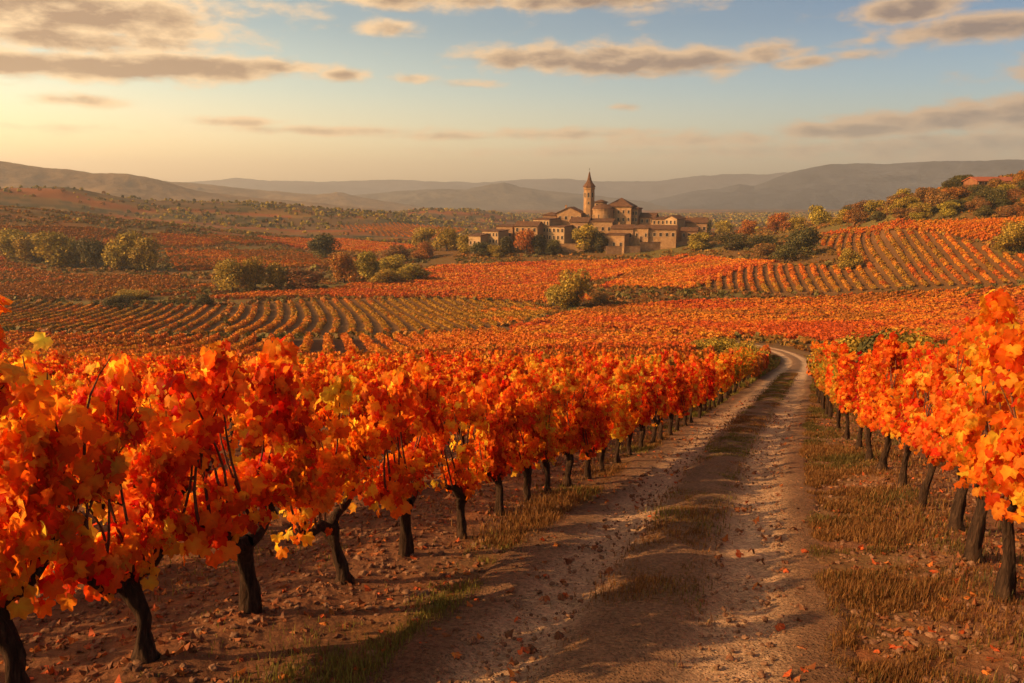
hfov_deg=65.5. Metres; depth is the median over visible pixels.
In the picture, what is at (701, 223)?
village house
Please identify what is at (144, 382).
grapevine
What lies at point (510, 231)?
village house
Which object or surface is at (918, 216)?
shrub
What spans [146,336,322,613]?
grapevine
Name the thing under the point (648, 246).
stone wall
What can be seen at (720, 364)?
grapevine
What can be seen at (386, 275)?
shrub
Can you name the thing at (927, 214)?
shrub
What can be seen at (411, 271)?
shrub
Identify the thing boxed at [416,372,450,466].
grapevine
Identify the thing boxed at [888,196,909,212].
shrub
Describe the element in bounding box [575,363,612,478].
grapevine
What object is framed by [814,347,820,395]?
grapevine
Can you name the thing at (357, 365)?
grapevine
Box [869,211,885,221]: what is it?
shrub
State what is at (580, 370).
grapevine
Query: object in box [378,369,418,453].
grapevine
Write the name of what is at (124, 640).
fallen leaves
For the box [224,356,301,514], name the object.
grapevine
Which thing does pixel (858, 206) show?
shrub
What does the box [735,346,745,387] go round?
grapevine
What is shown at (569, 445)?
grapevine
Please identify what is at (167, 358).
grapevine
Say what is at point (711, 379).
grapevine
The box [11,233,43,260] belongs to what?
tree
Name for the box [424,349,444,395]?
grapevine
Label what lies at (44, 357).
grapevine
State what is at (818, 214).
tree
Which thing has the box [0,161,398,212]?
mountain ridge
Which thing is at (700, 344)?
shrub
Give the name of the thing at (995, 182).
shrub
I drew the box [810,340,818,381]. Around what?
grapevine
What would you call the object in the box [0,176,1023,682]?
ground
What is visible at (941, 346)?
grapevine
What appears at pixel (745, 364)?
grapevine
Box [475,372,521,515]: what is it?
grapevine
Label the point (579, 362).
grapevine
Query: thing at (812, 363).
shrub
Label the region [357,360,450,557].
grapevine
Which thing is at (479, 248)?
shrub
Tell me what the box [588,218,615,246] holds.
village house
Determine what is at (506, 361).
grapevine
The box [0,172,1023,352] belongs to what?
dry meadow
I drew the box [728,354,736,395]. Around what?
grapevine
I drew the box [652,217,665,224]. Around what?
village house
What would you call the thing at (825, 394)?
grapevine
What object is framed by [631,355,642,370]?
grapevine
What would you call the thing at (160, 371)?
grapevine
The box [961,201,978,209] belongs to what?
shrub
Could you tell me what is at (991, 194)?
shrub
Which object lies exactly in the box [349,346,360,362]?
grapevine
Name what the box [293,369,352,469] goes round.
grapevine
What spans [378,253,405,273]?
shrub
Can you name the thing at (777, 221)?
tree
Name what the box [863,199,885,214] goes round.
shrub
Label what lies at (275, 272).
tree
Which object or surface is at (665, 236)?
village house
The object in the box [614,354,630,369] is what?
grapevine
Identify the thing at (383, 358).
grapevine
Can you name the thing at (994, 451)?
grapevine
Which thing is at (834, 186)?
mountain ridge
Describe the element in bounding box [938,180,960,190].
shrub
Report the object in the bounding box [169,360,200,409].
grapevine
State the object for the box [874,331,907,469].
grapevine
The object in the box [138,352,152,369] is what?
grapevine
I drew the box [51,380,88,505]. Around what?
grapevine
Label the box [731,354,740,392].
grapevine
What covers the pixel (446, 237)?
tree
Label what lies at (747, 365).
grapevine
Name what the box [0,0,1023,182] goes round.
sky
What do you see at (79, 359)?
grapevine
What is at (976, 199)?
shrub
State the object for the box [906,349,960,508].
grapevine
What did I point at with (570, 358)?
grapevine
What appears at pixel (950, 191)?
shrub
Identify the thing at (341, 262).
tree
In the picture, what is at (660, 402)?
grapevine
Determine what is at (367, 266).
tree
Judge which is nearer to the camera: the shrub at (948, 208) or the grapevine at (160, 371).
the grapevine at (160, 371)
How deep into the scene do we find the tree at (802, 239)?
299.70 m
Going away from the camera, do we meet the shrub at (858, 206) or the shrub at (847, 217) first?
the shrub at (847, 217)
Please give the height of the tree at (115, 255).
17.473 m
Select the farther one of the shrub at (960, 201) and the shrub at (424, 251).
the shrub at (424, 251)
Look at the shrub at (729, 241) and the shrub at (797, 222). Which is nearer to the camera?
the shrub at (729, 241)
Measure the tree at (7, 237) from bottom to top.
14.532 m
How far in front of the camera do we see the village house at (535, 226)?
397.37 m
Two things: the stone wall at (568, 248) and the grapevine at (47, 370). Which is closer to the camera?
the grapevine at (47, 370)
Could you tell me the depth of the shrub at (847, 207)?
416.11 m
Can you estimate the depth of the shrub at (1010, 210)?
292.70 m
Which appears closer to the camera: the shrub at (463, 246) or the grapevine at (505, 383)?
the grapevine at (505, 383)
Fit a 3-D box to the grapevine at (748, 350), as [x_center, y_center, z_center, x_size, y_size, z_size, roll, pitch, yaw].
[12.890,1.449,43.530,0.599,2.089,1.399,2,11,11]
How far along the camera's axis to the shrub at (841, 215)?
359.70 m
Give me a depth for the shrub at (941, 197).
316.23 m
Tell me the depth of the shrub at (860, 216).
346.38 m
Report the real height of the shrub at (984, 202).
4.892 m
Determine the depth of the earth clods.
7.30 m
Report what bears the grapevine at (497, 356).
on the ground at (58, 198)
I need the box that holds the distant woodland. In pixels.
[0,185,839,269]
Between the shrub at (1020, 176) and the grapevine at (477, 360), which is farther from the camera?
the shrub at (1020, 176)
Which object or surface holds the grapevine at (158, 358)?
on the ground at (58, 198)
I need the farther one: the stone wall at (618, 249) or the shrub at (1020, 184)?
the stone wall at (618, 249)
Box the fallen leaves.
[0,398,1023,682]
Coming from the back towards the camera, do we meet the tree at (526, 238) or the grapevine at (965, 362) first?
the tree at (526, 238)
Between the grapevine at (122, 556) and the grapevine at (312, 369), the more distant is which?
the grapevine at (312, 369)
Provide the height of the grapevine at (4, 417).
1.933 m
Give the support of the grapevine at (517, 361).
on the ground at (58, 198)
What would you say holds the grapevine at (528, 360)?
on the ground at (58, 198)
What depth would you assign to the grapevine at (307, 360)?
25.08 m
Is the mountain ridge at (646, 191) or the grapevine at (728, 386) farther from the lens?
the mountain ridge at (646, 191)
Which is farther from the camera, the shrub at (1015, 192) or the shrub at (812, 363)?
the shrub at (1015, 192)
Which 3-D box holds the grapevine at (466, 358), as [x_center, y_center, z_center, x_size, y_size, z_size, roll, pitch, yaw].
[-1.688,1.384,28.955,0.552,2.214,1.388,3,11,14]
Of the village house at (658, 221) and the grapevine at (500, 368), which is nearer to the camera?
the grapevine at (500, 368)
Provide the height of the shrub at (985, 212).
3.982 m
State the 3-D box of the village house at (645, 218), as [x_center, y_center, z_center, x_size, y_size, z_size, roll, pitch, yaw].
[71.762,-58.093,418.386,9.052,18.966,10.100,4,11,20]
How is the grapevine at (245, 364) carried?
on the ground at (58, 198)
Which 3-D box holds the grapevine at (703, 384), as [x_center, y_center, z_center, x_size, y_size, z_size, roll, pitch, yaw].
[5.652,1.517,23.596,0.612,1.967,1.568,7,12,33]
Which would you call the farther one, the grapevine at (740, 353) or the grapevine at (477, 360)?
the grapevine at (740, 353)
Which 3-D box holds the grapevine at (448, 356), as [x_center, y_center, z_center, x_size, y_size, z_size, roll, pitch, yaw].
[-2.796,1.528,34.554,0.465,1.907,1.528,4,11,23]
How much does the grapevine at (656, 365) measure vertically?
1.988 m
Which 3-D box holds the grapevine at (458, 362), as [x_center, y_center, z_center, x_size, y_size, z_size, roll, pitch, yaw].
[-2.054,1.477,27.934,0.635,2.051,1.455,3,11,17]
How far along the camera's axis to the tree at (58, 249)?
330.41 m
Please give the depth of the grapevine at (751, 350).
44.67 m
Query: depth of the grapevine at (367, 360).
28.29 m
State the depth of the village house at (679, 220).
400.96 m
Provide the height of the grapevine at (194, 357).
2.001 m
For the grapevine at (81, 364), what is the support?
on the ground at (58, 198)
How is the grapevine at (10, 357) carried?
on the ground at (58, 198)
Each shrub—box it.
[98,294,134,308]
[114,289,151,299]
[190,294,214,305]
[282,267,328,289]
[368,268,405,284]
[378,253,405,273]
[380,244,410,258]
[395,263,430,279]
[411,241,433,258]
[455,233,470,252]
[468,241,489,255]
[487,244,505,256]
[499,236,513,253]
[544,239,561,254]
[544,284,562,306]
[551,268,593,307]
[585,291,608,303]
[687,232,710,249]
[687,338,709,349]
[702,336,737,353]
[712,232,748,250]
[726,340,761,352]
[745,234,779,245]
[751,243,778,259]
[753,350,774,369]
[769,244,800,262]
[785,216,806,229]
[806,342,838,372]
[830,218,842,224]
[836,209,851,221]
[837,247,863,268]
[837,332,874,386]
[841,206,852,210]
[842,210,857,223]
[850,211,867,222]
[850,327,903,382]
[852,199,867,212]
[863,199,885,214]
[863,203,883,214]
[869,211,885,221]
[879,327,937,399]
[881,206,890,214]
[884,195,903,213]
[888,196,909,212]
[890,193,906,198]
[890,208,907,217]
[893,188,911,195]
[903,196,920,207]
[905,204,925,217]
[905,207,923,218]
[909,212,925,220]
[912,202,932,216]
[915,187,933,200]
[923,188,947,206]
[930,205,939,212]
[934,192,953,207]
[937,201,960,215]
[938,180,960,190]
[939,187,964,198]
[945,199,968,210]
[953,184,972,196]
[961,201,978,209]
[966,184,987,197]
[972,208,994,215]
[973,195,987,205]
[975,199,991,209]
[976,186,1007,204]
[980,205,993,211]
[987,177,1008,188]
[989,220,1023,252]
[994,183,1014,195]
[994,199,1011,206]
[994,205,1023,215]
[1005,188,1023,199]
[1007,196,1018,202]
[1011,169,1023,182]
[1014,206,1023,215]
[1016,180,1023,188]
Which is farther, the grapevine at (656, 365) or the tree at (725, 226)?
the tree at (725, 226)
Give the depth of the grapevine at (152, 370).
19.09 m
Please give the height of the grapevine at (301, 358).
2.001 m
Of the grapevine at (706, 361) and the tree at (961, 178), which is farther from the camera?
the tree at (961, 178)
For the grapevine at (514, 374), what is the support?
on the ground at (58, 198)
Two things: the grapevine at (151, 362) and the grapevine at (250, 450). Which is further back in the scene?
the grapevine at (151, 362)
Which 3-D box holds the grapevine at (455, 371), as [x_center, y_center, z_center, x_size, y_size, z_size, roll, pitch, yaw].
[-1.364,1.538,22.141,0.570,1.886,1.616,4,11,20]
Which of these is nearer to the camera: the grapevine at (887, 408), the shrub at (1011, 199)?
the grapevine at (887, 408)
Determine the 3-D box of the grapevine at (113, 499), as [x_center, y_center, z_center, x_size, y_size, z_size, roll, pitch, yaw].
[-4.268,1.487,8.475,0.554,1.992,1.294,3,11,15]
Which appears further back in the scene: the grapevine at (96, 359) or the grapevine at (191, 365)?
the grapevine at (96, 359)
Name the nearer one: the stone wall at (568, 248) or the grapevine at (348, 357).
the grapevine at (348, 357)
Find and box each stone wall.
[542,243,583,252]
[606,246,639,253]
[640,241,687,251]
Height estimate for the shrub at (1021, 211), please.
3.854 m
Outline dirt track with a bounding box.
[360,342,860,682]
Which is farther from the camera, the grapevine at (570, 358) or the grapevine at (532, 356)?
the grapevine at (532, 356)
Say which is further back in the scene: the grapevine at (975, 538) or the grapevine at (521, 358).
the grapevine at (521, 358)
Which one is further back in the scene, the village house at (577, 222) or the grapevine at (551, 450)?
the village house at (577, 222)
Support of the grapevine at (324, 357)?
on the ground at (58, 198)
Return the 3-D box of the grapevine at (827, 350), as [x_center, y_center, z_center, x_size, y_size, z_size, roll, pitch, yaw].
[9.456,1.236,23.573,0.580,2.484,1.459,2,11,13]
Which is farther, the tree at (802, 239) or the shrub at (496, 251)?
the shrub at (496, 251)
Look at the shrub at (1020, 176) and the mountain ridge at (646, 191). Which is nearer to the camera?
the shrub at (1020, 176)
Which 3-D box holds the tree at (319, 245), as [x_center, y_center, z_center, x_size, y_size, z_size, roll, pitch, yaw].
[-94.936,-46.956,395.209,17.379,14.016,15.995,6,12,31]
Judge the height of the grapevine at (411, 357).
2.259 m
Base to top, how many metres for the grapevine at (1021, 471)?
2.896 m
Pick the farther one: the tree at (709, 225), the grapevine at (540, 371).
the tree at (709, 225)
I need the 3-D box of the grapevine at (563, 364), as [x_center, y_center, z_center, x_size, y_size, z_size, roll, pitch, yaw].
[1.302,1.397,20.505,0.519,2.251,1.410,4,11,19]
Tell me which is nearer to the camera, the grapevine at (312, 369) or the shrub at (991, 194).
the grapevine at (312, 369)
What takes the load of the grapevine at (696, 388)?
on the ground at (58, 198)
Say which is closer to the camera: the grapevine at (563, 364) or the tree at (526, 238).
the grapevine at (563, 364)
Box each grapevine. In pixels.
[0,295,128,682]
[0,355,13,361]
[0,401,58,530]
[8,347,22,362]
[25,353,223,663]
[32,351,57,367]
[34,365,68,390]
[38,352,65,377]
[46,349,73,374]
[49,363,74,398]
[51,373,87,437]
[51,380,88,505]
[60,384,148,526]
[65,354,86,376]
[66,360,98,398]
[75,357,107,368]
[82,360,103,385]
[90,363,146,391]
[93,356,107,361]
[112,374,155,455]
[129,364,228,521]
[135,360,157,373]
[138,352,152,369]
[141,365,156,378]
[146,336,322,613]
[147,355,186,378]
[153,355,170,366]
[157,358,189,379]
[161,354,183,377]
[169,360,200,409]
[186,360,199,369]
[190,355,198,363]
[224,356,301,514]
[227,367,253,443]
[234,351,247,365]
[236,361,248,408]
[264,374,381,584]
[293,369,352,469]
[295,359,304,376]
[298,353,315,363]
[301,359,323,378]
[303,369,335,430]
[304,358,325,370]
[315,351,339,369]
[324,359,338,379]
[328,353,340,361]
[328,360,385,482]
[329,359,352,418]
[330,363,363,377]
[341,350,363,367]
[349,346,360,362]
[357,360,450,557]
[358,359,380,377]
[359,354,379,374]
[360,365,382,385]
[373,352,385,372]
[376,357,391,375]
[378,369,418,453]
[379,360,397,373]
[391,353,408,367]
[392,351,422,424]
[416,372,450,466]
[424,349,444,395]
[430,376,493,538]
[431,357,458,387]
[434,359,454,397]
[439,364,480,445]
[444,354,454,365]
[445,356,461,384]
[452,361,475,388]
[454,351,463,365]
[459,349,473,368]
[463,351,482,359]
[466,350,480,363]
[475,362,493,377]
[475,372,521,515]
[481,357,496,373]
[481,365,509,412]
[492,362,507,378]
[494,350,508,364]
[496,373,556,501]
[502,354,515,385]
[502,369,520,398]
[508,353,523,373]
[519,367,544,399]
[520,357,525,373]
[523,353,534,374]
[524,356,539,374]
[527,375,569,493]
[528,359,552,389]
[531,351,542,362]
[540,358,553,373]
[546,368,608,486]
[550,355,558,371]
[555,353,574,406]
[565,356,576,370]
[573,357,582,371]
[573,364,585,395]
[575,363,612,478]
[581,347,600,405]
[582,349,597,361]
[591,372,617,471]
[593,360,601,386]
[595,353,605,363]
[600,348,608,357]
[600,355,616,389]
[606,352,619,383]
[609,365,633,462]
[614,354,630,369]
[622,368,644,455]
[628,355,634,368]
[629,363,670,448]
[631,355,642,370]
[633,355,644,372]
[643,354,657,372]
[643,356,653,368]
[645,362,669,443]
[649,361,670,439]
[655,350,668,364]
[662,360,690,434]
[673,352,692,431]
[675,360,700,425]
[687,353,701,422]
[690,357,713,413]
[690,360,714,417]
[702,351,716,412]
[708,360,719,409]
[713,354,727,404]
[713,360,724,407]
[718,353,731,402]
[724,350,736,393]
[724,353,733,398]
[727,357,734,397]
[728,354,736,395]
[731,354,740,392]
[733,348,745,387]
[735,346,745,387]
[736,349,746,381]
[736,357,741,390]
[742,351,749,382]
[744,351,750,380]
[746,348,753,378]
[747,347,754,380]
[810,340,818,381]
[810,348,815,383]
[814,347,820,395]
[814,348,824,405]
[814,350,826,409]
[816,355,820,402]
[822,354,834,414]
[823,339,839,417]
[829,351,849,428]
[833,342,860,439]
[853,349,871,448]
[857,334,885,460]
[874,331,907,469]
[894,349,937,485]
[900,342,911,409]
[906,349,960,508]
[914,340,933,397]
[930,344,947,393]
[934,316,984,531]
[941,345,960,361]
[953,315,1020,563]
[954,288,1023,602]
[956,350,967,370]
[961,357,973,369]
[1019,434,1023,496]
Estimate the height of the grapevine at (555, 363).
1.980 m
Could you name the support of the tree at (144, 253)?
on the ground at (58, 198)
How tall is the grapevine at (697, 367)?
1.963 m
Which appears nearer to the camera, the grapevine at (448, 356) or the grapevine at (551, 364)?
the grapevine at (551, 364)
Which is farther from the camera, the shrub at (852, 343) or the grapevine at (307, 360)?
the shrub at (852, 343)
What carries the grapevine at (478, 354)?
on the ground at (58, 198)
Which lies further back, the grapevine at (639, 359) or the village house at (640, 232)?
the village house at (640, 232)
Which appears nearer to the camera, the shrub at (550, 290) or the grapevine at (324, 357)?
the grapevine at (324, 357)
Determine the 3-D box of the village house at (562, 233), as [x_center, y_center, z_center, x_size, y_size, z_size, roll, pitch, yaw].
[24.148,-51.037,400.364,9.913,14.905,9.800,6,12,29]
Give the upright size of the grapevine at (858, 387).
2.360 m
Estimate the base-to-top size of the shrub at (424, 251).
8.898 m
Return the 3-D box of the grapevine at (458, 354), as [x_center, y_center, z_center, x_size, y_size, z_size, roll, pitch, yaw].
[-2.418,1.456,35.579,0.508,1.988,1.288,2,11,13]
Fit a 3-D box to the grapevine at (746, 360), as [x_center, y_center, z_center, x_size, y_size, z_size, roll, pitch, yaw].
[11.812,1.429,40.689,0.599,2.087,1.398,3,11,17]
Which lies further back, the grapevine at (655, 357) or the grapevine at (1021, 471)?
the grapevine at (655, 357)
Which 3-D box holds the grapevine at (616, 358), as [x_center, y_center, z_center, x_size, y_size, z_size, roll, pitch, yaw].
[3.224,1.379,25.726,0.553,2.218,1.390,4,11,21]
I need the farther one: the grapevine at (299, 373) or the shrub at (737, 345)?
the shrub at (737, 345)
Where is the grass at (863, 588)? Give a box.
[33,354,1023,682]
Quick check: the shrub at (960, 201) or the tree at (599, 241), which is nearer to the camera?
the shrub at (960, 201)
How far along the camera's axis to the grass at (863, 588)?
8.83 m
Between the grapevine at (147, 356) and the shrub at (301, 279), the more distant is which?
the shrub at (301, 279)
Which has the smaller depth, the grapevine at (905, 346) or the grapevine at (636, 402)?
the grapevine at (636, 402)
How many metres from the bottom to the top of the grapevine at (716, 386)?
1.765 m
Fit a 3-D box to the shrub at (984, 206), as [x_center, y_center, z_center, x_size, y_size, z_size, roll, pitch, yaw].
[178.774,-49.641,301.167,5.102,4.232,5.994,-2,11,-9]
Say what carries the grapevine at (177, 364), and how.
on the ground at (58, 198)
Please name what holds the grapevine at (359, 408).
on the ground at (58, 198)
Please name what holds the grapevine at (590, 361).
on the ground at (58, 198)
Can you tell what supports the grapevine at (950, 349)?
on the ground at (58, 198)
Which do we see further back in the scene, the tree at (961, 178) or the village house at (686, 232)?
the village house at (686, 232)
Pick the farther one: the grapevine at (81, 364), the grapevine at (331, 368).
the grapevine at (81, 364)
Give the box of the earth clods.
[21,413,1023,682]
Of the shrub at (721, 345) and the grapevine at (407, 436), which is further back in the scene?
the shrub at (721, 345)
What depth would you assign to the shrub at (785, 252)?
294.04 m
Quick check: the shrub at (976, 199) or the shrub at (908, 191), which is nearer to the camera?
the shrub at (976, 199)
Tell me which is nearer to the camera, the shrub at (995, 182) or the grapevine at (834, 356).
the grapevine at (834, 356)
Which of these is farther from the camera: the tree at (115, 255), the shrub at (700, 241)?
the shrub at (700, 241)
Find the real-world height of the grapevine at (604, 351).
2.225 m
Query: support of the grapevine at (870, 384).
on the ground at (58, 198)
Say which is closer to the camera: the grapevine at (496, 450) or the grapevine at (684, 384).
the grapevine at (496, 450)
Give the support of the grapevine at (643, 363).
on the ground at (58, 198)
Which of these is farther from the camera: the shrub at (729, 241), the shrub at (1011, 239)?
the shrub at (729, 241)
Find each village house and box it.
[467,233,488,253]
[482,229,509,246]
[496,224,513,246]
[513,219,543,247]
[532,217,559,242]
[542,212,556,217]
[547,225,572,243]
[557,205,583,224]
[569,217,591,243]
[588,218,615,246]
[603,233,630,253]
[611,222,635,245]
[629,224,649,245]
[639,213,658,224]
[645,225,677,248]
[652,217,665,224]
[664,215,686,240]
[680,227,698,241]
[685,216,707,233]
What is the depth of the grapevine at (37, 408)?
4.70 m
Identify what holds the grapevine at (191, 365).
on the ground at (58, 198)
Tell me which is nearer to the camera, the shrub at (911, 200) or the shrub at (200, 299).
the shrub at (200, 299)
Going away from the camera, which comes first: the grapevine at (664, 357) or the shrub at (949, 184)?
the grapevine at (664, 357)
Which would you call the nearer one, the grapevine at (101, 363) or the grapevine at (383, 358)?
the grapevine at (101, 363)
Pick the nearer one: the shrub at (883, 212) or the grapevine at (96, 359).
the grapevine at (96, 359)
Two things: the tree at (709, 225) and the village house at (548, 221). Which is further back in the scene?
the tree at (709, 225)
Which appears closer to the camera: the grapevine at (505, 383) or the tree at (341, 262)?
the grapevine at (505, 383)
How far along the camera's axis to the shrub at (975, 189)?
315.96 m
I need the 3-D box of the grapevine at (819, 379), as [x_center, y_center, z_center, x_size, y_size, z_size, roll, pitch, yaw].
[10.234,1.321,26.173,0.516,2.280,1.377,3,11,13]
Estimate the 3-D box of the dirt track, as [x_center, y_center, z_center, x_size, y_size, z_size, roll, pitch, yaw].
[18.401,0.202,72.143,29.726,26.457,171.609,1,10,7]
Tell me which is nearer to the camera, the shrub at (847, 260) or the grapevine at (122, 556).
the grapevine at (122, 556)
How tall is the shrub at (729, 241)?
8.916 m
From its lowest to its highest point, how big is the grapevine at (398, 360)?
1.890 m
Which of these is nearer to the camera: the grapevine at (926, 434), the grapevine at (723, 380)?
the grapevine at (926, 434)
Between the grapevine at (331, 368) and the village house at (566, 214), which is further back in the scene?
the village house at (566, 214)
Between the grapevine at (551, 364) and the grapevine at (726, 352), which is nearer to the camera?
the grapevine at (551, 364)
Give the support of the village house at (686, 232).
on the ground at (58, 198)
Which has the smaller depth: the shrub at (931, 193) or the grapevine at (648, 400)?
the grapevine at (648, 400)
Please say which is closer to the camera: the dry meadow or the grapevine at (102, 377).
the grapevine at (102, 377)
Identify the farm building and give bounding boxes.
[962,177,1012,186]
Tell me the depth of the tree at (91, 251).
326.93 m
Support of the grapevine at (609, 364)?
on the ground at (58, 198)
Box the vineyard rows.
[0,216,1023,377]
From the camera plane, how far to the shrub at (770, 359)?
61.28 m
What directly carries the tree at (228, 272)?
on the ground at (58, 198)
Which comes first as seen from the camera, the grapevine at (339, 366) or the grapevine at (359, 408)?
the grapevine at (359, 408)
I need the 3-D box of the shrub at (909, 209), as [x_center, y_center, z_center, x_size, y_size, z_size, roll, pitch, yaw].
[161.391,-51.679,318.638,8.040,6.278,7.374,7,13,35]
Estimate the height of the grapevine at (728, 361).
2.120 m
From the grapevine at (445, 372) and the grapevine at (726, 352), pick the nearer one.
the grapevine at (445, 372)
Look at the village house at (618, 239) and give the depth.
385.89 m
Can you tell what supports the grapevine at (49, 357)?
on the ground at (58, 198)
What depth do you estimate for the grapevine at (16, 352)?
28.19 m
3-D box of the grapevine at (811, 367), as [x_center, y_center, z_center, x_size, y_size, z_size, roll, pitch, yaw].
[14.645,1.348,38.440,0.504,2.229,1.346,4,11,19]
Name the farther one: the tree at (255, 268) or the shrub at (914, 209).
the shrub at (914, 209)
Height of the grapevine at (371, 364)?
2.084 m
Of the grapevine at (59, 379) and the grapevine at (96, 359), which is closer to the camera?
the grapevine at (59, 379)
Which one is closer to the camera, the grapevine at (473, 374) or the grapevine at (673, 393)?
the grapevine at (473, 374)
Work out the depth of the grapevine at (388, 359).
29.25 m
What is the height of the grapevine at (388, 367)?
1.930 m
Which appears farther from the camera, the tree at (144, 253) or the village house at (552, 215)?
the village house at (552, 215)
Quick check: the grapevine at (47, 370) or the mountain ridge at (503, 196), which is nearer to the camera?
the grapevine at (47, 370)
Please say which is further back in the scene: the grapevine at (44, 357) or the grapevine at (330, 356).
the grapevine at (330, 356)
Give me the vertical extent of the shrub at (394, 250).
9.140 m
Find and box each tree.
[0,227,30,257]
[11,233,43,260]
[29,230,83,266]
[76,237,107,267]
[101,230,141,269]
[124,235,159,270]
[211,258,250,291]
[241,256,271,289]
[265,261,290,288]
[306,233,341,257]
[327,252,359,282]
[353,251,380,277]
[411,227,436,245]
[432,227,458,250]
[513,228,537,253]
[531,234,546,253]
[571,224,599,251]
[586,231,608,250]
[707,218,713,233]
[714,220,734,234]
[738,219,757,234]
[766,212,790,232]
[784,226,820,256]
[808,205,832,224]
[946,174,973,182]
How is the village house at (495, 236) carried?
on the ground at (58, 198)
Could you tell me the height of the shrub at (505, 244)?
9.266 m
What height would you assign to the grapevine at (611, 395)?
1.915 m
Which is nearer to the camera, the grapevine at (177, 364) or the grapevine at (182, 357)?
the grapevine at (177, 364)
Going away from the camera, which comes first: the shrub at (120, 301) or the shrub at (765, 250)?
the shrub at (120, 301)
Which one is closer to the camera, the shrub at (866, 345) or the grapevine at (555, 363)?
the grapevine at (555, 363)
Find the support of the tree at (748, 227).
on the ground at (58, 198)
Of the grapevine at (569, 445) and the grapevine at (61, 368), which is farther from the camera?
the grapevine at (61, 368)
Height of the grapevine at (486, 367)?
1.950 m
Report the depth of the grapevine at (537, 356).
36.61 m
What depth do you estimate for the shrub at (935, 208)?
317.95 m
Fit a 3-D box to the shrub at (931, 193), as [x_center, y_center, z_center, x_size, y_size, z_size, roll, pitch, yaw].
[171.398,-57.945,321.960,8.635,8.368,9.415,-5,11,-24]
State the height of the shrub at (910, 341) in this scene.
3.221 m
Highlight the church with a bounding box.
[583,168,642,224]
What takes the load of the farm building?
on the ground at (58, 198)
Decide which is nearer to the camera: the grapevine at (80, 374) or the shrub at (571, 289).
the grapevine at (80, 374)
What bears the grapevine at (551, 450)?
on the ground at (58, 198)
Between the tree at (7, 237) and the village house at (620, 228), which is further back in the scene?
the village house at (620, 228)
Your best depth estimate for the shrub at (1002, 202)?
302.19 m
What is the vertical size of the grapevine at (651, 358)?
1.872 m
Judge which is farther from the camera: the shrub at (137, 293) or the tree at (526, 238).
the tree at (526, 238)
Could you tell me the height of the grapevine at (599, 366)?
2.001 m
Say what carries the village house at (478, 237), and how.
on the ground at (58, 198)
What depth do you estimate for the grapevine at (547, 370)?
19.60 m
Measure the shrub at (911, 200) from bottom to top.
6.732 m
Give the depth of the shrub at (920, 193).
333.99 m
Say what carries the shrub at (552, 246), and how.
on the ground at (58, 198)
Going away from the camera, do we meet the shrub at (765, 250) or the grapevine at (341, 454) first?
the grapevine at (341, 454)
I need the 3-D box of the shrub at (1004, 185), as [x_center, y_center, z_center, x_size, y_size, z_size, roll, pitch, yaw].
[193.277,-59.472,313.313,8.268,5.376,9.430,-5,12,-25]
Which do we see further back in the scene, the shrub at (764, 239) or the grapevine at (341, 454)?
the shrub at (764, 239)
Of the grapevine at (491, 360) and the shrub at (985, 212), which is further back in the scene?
the shrub at (985, 212)
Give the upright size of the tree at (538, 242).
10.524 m
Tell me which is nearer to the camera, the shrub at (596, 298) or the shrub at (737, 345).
the shrub at (737, 345)
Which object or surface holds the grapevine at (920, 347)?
on the ground at (58, 198)
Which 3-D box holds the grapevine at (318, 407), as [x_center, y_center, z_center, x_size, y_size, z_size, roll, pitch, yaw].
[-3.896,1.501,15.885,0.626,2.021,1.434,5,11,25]
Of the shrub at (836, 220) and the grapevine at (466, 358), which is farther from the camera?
the shrub at (836, 220)
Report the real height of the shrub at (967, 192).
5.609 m
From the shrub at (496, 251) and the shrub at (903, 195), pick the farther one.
the shrub at (496, 251)
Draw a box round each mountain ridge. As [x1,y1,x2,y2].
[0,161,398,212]
[164,181,460,210]
[187,172,789,201]
[354,182,666,209]
[648,159,1023,209]
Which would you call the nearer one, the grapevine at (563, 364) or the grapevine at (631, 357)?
the grapevine at (563, 364)
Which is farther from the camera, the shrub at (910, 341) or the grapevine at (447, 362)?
the shrub at (910, 341)
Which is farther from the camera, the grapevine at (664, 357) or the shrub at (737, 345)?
the shrub at (737, 345)
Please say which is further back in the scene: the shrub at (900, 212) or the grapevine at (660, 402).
the shrub at (900, 212)
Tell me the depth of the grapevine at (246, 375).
17.87 m
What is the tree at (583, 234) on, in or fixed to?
on the ground at (58, 198)
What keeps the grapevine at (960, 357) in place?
on the ground at (58, 198)
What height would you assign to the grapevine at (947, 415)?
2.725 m
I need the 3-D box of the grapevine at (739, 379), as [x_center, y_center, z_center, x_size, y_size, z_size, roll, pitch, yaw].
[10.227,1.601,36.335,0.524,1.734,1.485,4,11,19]

